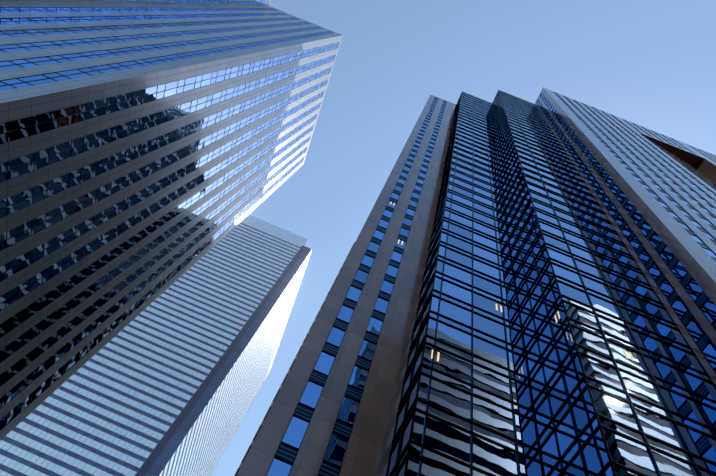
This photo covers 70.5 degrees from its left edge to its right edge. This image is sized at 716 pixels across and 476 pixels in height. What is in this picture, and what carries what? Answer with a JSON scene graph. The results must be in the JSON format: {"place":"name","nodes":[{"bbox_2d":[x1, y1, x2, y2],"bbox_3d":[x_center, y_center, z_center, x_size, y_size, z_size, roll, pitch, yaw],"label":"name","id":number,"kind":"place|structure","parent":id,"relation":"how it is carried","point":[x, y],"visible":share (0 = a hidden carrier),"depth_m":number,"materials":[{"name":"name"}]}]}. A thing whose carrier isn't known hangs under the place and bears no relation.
{"place":"outdoors","nodes":[
{"label":"outdoors","id":0,"kind":"place"},
{"bbox_2d":[211,0,715,475],"label":"sky","id":1,"kind":"structure","parent":0,"point":[650,64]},
{"label":"ground","id":2,"kind":"structure","parent":0,"visible":0},
{"bbox_2d":[0,215,311,475],"bbox_3d":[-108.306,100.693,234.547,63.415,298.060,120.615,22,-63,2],"label":"skyscraper","id":3,"kind":"structure","parent":2,"relation":"on","point":[169,381],"depth_m":216.60,"materials":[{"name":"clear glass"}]},
{"bbox_2d":[0,0,342,439],"bbox_3d":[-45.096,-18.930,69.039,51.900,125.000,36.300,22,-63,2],"label":"skyscraper","id":4,"kind":"structure","parent":2,"relation":"on","point":[151,151],"depth_m":53.43,"materials":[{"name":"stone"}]},
{"bbox_2d":[234,87,715,475],"bbox_3d":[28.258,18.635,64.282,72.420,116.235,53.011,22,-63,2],"label":"skyscraper","id":5,"kind":"structure","parent":2,"relation":"on","point":[520,287],"depth_m":30.99,"materials":[{"name":"blue glass"}]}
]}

